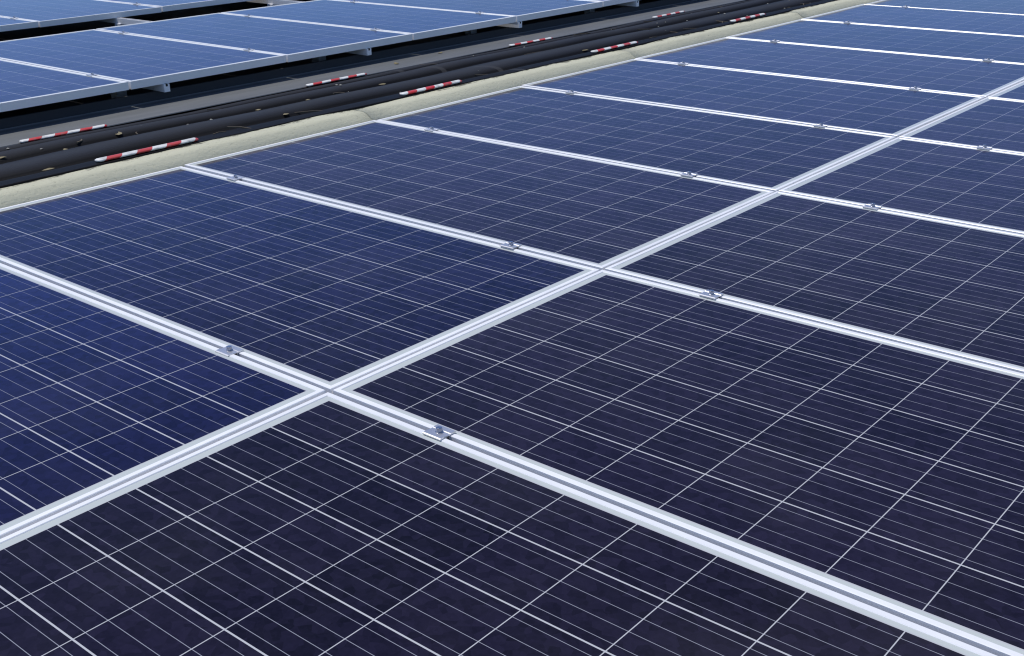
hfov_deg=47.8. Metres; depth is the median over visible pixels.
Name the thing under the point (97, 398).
module
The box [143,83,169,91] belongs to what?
rail
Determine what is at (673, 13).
marker rod
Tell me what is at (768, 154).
module
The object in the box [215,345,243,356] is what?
clamp
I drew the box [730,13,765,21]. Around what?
marker rod
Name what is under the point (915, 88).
clamp
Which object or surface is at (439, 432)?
clamp
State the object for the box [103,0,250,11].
module
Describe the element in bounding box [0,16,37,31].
module
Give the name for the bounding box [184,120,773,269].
module
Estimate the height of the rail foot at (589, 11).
0.095 m
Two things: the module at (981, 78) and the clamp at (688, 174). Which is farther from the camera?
the module at (981, 78)
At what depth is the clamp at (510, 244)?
3.40 m
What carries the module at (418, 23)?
on the roof deck
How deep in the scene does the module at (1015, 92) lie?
5.41 m
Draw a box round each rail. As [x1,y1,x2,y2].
[95,17,371,55]
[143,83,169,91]
[244,0,521,27]
[616,1,638,6]
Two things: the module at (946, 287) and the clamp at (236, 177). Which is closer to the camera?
the module at (946, 287)
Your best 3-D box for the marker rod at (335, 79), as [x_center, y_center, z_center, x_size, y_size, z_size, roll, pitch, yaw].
[-0.974,-1.383,6.425,0.038,0.013,0.448,16,28,36]
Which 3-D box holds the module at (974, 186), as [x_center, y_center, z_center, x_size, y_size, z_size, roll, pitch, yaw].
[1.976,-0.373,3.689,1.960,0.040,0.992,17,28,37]
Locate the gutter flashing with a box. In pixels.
[0,0,744,147]
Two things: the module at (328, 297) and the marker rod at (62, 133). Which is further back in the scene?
the marker rod at (62, 133)
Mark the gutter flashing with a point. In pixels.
(11, 136)
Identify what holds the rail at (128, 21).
on the rail foot
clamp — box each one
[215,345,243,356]
[226,175,244,180]
[422,424,455,440]
[424,127,439,130]
[500,241,521,249]
[680,171,697,176]
[699,290,723,298]
[813,123,828,127]
[863,203,882,209]
[908,86,921,89]
[976,145,992,149]
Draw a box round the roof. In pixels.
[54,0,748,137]
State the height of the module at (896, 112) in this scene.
0.040 m
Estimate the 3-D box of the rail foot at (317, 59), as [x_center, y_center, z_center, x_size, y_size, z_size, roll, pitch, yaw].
[-1.208,-1.701,7.225,0.060,0.095,0.060,17,28,37]
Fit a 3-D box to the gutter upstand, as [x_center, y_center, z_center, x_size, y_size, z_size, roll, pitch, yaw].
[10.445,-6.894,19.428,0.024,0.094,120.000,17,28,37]
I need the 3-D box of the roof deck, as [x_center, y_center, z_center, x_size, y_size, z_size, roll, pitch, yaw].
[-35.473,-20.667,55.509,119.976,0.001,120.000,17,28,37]
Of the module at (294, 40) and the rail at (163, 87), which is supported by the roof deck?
the module at (294, 40)
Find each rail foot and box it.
[111,90,126,97]
[312,56,325,61]
[465,29,476,34]
[584,8,594,13]
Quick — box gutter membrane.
[0,0,836,187]
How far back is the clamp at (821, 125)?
4.82 m
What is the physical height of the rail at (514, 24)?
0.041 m
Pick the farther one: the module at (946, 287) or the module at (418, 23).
the module at (418, 23)
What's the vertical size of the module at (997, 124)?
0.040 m
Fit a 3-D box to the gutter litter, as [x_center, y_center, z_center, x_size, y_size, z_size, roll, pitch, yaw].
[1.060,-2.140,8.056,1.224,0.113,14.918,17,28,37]
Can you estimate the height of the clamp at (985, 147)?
0.052 m
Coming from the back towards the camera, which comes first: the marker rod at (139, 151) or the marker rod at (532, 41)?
the marker rod at (532, 41)
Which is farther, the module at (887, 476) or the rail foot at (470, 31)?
the rail foot at (470, 31)
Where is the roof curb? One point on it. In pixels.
(30, 191)
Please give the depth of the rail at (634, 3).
8.94 m
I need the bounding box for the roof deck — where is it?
[0,0,657,117]
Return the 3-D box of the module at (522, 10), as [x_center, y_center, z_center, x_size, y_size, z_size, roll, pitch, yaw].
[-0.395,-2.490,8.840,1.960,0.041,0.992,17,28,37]
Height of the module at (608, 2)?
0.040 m
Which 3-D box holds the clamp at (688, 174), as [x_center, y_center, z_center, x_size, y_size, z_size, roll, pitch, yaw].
[0.633,-0.535,4.131,0.048,0.052,0.047,16,28,36]
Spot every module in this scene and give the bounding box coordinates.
[0,0,161,26]
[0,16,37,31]
[0,29,285,88]
[0,59,128,111]
[0,166,599,393]
[0,263,325,538]
[0,392,996,655]
[96,13,411,61]
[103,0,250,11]
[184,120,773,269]
[221,0,515,39]
[333,270,1023,655]
[340,0,601,21]
[377,86,895,191]
[521,59,984,137]
[589,0,637,6]
[605,191,1023,373]
[635,37,1023,97]
[728,19,1023,63]
[779,137,1023,234]
[803,4,1023,35]
[868,0,1023,14]
[900,97,1023,153]
[989,81,1023,100]
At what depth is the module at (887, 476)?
2.30 m
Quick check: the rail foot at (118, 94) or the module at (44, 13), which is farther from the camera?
the module at (44, 13)
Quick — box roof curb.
[0,0,879,208]
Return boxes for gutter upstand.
[0,0,691,128]
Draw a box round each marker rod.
[19,124,106,142]
[95,138,198,161]
[305,73,366,86]
[400,80,461,95]
[509,37,552,45]
[591,41,637,52]
[652,11,684,17]
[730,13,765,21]
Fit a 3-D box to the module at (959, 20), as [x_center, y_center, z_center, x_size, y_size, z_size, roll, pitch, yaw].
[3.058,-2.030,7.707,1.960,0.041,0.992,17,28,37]
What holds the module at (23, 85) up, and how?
on the roof deck
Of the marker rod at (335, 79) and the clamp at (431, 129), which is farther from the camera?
the marker rod at (335, 79)
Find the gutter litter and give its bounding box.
[0,3,803,169]
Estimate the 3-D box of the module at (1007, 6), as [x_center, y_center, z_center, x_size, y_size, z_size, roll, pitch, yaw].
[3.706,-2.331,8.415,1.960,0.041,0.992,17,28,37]
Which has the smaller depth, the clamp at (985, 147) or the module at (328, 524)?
the module at (328, 524)
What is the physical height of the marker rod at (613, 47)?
0.012 m
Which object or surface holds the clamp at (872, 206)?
on the rail
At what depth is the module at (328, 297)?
3.26 m
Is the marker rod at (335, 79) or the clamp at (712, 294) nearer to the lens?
the clamp at (712, 294)
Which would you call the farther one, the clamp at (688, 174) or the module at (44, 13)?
the module at (44, 13)
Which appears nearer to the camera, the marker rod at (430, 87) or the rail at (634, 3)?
the marker rod at (430, 87)
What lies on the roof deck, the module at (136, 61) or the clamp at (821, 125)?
the module at (136, 61)

